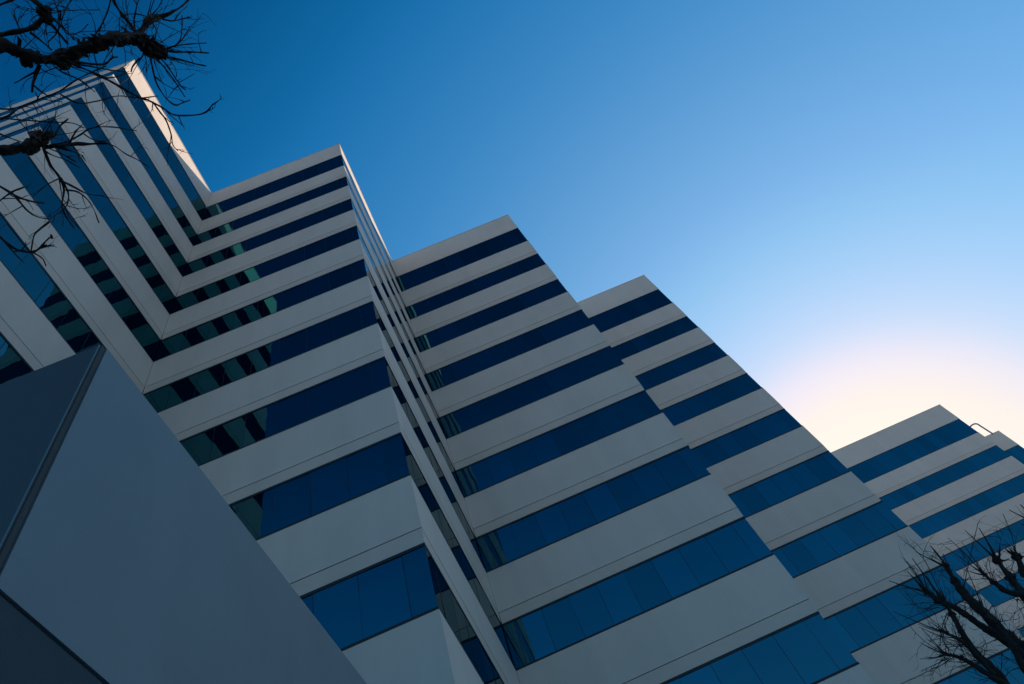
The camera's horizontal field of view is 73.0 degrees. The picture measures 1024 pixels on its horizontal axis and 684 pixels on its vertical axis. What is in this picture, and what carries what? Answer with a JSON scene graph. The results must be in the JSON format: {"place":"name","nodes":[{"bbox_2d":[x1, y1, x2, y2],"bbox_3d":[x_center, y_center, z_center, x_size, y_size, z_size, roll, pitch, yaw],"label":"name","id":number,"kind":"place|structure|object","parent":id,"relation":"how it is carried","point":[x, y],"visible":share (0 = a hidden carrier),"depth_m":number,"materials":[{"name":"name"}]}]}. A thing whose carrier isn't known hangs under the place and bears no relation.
{"place":"outdoors","nodes":[
{"label":"outdoors","id":0,"kind":"place"},
{"bbox_2d":[0,0,1023,452],"label":"sky","id":1,"kind":"structure","parent":0,"point":[831,192],"materials":[{"name":"blue"}]},
{"label":"ground","id":2,"kind":"structure","parent":0,"visible":0},
{"bbox_2d":[831,404,1023,635],"bbox_3d":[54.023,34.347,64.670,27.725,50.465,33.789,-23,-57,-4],"label":"office building","id":3,"kind":"structure","parent":2,"relation":"on","point":[941,474],"depth_m":68.64,"materials":[{"name":"grey concrete"}]},
{"bbox_2d":[847,419,977,482],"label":"window","id":4,"kind":"structure","parent":3,"relation":"in","point":[883,463],"depth_m":73.13,"materials":[{"name":"blue glass"}]},
{"bbox_2d":[879,445,1010,509],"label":"window","id":5,"kind":"structure","parent":3,"relation":"in","point":[941,478],"depth_m":69.49,"materials":[{"name":"blue glass"}]},
{"bbox_2d":[909,473,1023,538],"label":"window","id":6,"kind":"structure","parent":3,"relation":"in","point":[1011,488],"depth_m":66.11,"materials":[{"name":"blue glass"}]},
{"bbox_2d":[970,423,993,434],"bbox_3d":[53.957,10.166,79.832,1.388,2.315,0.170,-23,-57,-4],"label":"roof davit","id":7,"kind":"object","parent":3,"relation":"on","point":[981,427],"visible":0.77,"depth_m":80.14,"materials":[{"name":"silver metal"}]},
{"bbox_2d":[941,518,1023,570],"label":"window","id":8,"kind":"structure","parent":3,"relation":"in","point":[954,560],"depth_m":62.66,"materials":[{"name":"blue glass"}]},
{"bbox_2d":[977,572,1023,606],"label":"window","id":9,"kind":"structure","parent":3,"relation":"in","point":[995,597],"depth_m":59.16,"materials":[{"name":"blue glass"}]},
{"bbox_2d":[1005,445,1023,463],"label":"window","id":10,"kind":"structure","parent":3,"relation":"in","point":[1017,451],"depth_m":79.30,"materials":[{"name":"blue glass"}]},
{"bbox_3d":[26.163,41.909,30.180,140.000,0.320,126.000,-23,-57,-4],"label":"plaza paving","id":11,"kind":"structure","parent":0,"visible":0},
{"bbox_2d":[0,0,221,265],"bbox_3d":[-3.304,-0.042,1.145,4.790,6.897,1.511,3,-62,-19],"label":"bare tree","id":12,"kind":"object","parent":11,"relation":"on","point":[65,59],"visible":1,"depth_m":3.90,"materials":[{"name":"brown plant"}]},
{"bbox_2d":[0,345,366,683],"bbox_3d":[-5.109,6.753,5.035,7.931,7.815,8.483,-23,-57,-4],"label":"entrance block","id":13,"kind":"structure","parent":11,"relation":"on","point":[132,551],"depth_m":5.56,"materials":[{"name":"grey concrete"}]},
{"bbox_2d":[0,60,1023,683],"bbox_3d":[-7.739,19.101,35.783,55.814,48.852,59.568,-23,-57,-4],"label":"office building","id":14,"kind":"structure","parent":11,"relation":"on","point":[492,452],"depth_m":26.09,"materials":[{"name":"grey concrete"}]},
{"bbox_2d":[0,331,33,383],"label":"window","id":15,"kind":"structure","parent":14,"relation":"in","point":[12,365],"depth_m":18.11,"materials":[{"name":"blue glass"}]},
{"bbox_2d":[0,212,106,353],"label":"window","id":16,"kind":"structure","parent":14,"relation":"in","point":[31,276],"depth_m":20.95,"materials":[{"name":"blue glass"}]},
{"bbox_2d":[1,142,160,360],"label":"window","id":17,"kind":"structure","parent":14,"relation":"in","point":[23,167],"depth_m":24.45,"materials":[{"name":"blue glass"}]},
{"bbox_2d":[0,116,174,314],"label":"window","id":18,"kind":"structure","parent":14,"relation":"in","point":[86,179],"depth_m":27.86,"materials":[{"name":"blue glass"}]},
{"bbox_2d":[0,97,186,276],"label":"window","id":19,"kind":"structure","parent":14,"relation":"in","point":[83,113],"depth_m":30.96,"materials":[{"name":"blue glass"}]},
{"bbox_2d":[0,82,196,244],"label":"window","id":20,"kind":"structure","parent":14,"relation":"in","point":[130,136],"depth_m":34.28,"materials":[{"name":"blue glass"}]},
{"bbox_2d":[0,67,205,219],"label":"window","id":21,"kind":"structure","parent":14,"relation":"in","point":[142,110],"depth_m":38.00,"materials":[{"name":"blue glass"}]},
{"bbox_2d":[154,258,443,433],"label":"window","id":22,"kind":"structure","parent":14,"relation":"in","point":[307,290],"depth_m":27.29,"materials":[{"name":"blue glass"}]},
{"bbox_2d":[170,225,429,386],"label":"window","id":23,"kind":"structure","parent":14,"relation":"in","point":[349,235],"depth_m":30.65,"materials":[{"name":"blue glass"}]},
{"bbox_2d":[183,198,418,349],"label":"window","id":24,"kind":"structure","parent":14,"relation":"in","point":[345,206],"depth_m":34.01,"materials":[{"name":"blue glass"}]},
{"bbox_2d":[202,155,400,289],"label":"window","id":25,"kind":"structure","parent":14,"relation":"in","point":[333,163],"depth_m":41.05,"materials":[{"name":"blue glass"}]},
{"bbox_2d":[194,176,408,316],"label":"window","id":26,"kind":"structure","parent":14,"relation":"in","point":[332,186],"depth_m":37.37,"materials":[{"name":"blue glass"}]},
{"bbox_2d":[143,301,463,497],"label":"window","id":27,"kind":"structure","parent":14,"relation":"in","point":[182,390],"depth_m":23.96,"materials":[{"name":"blue glass"}]},
{"bbox_2d":[179,356,484,568],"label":"window","id":28,"kind":"structure","parent":14,"relation":"in","point":[324,397],"depth_m":20.69,"materials":[{"name":"blue glass"}]},
{"bbox_2d":[228,432,514,667],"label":"window","id":29,"kind":"structure","parent":14,"relation":"in","point":[306,495],"depth_m":17.46,"materials":[{"name":"blue glass"}]},
{"bbox_2d":[299,542,504,683],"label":"window","id":30,"kind":"structure","parent":14,"relation":"in","point":[360,606],"depth_m":14.16,"materials":[{"name":"blue glass"}]},
{"bbox_2d":[397,228,527,291],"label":"window","id":31,"kind":"structure","parent":14,"relation":"in","point":[514,237],"depth_m":46.24,"materials":[{"name":"blue glass"}]},
{"bbox_2d":[406,253,545,319],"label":"window","id":32,"kind":"structure","parent":14,"relation":"in","point":[532,262],"depth_m":42.61,"materials":[{"name":"blue glass"}]},
{"bbox_2d":[416,279,567,352],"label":"window","id":33,"kind":"structure","parent":14,"relation":"in","point":[489,315],"depth_m":39.26,"materials":[{"name":"blue glass"}]},
{"bbox_2d":[427,309,592,391],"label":"window","id":34,"kind":"structure","parent":14,"relation":"in","point":[561,327],"depth_m":35.90,"materials":[{"name":"blue glass"}]},
{"bbox_2d":[440,346,623,438],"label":"window","id":35,"kind":"structure","parent":14,"relation":"in","point":[520,395],"depth_m":32.55,"materials":[{"name":"blue glass"}]},
{"bbox_2d":[456,390,662,497],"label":"window","id":36,"kind":"structure","parent":14,"relation":"in","point":[501,466],"depth_m":29.19,"materials":[{"name":"blue glass"}]},
{"bbox_2d":[476,445,710,572],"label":"window","id":37,"kind":"structure","parent":14,"relation":"in","point":[519,538],"depth_m":25.83,"materials":[{"name":"blue glass"}]},
{"bbox_2d":[589,289,672,332],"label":"window","id":38,"kind":"structure","parent":14,"relation":"in","point":[654,300],"depth_m":53.07,"materials":[{"name":"blue glass"}]},
{"bbox_2d":[502,516,773,670],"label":"window","id":39,"kind":"structure","parent":14,"relation":"in","point":[542,632],"depth_m":22.47,"materials":[{"name":"blue glass"}]},
{"bbox_2d":[612,316,697,359],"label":"window","id":40,"kind":"structure","parent":14,"relation":"in","point":[671,330],"depth_m":49.43,"materials":[{"name":"blue glass"}]},
{"bbox_2d":[635,342,727,390],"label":"window","id":41,"kind":"structure","parent":14,"relation":"in","point":[656,376],"depth_m":46.08,"materials":[{"name":"blue glass"}]},
{"bbox_2d":[661,373,762,425],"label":"window","id":42,"kind":"structure","parent":14,"relation":"in","point":[742,385],"depth_m":42.73,"materials":[{"name":"blue glass"}]},
{"bbox_2d":[691,409,802,467],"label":"window","id":43,"kind":"structure","parent":14,"relation":"in","point":[751,435],"depth_m":39.37,"materials":[{"name":"blue glass"}]},
{"bbox_2d":[660,611,859,683],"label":"window","id":44,"kind":"structure","parent":14,"relation":"in","point":[806,650],"depth_m":19.50,"materials":[{"name":"blue glass"}]},
{"bbox_2d":[728,450,849,517],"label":"window","id":45,"kind":"structure","parent":14,"relation":"in","point":[806,475],"depth_m":36.02,"materials":[{"name":"blue glass"}]},
{"bbox_2d":[770,501,907,578],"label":"window","id":46,"kind":"structure","parent":14,"relation":"in","point":[808,552],"depth_m":32.66,"materials":[{"name":"blue glass"}]},
{"bbox_2d":[823,565,977,653],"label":"window","id":47,"kind":"structure","parent":14,"relation":"in","point":[864,623],"depth_m":29.30,"materials":[{"name":"blue glass"}]},
{"bbox_2d":[932,640,1023,683],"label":"window","id":48,"kind":"structure","parent":14,"relation":"in","point":[1016,676],"depth_m":26.45,"materials":[{"name":"blue glass"}]},
{"bbox_2d":[890,504,1023,683],"bbox_3d":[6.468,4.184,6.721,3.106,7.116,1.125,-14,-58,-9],"label":"bare tree","id":49,"kind":"object","parent":11,"relation":"on","point":[995,628],"visible":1,"depth_m":8.33,"materials":[{"name":"brown plant"}]}
]}

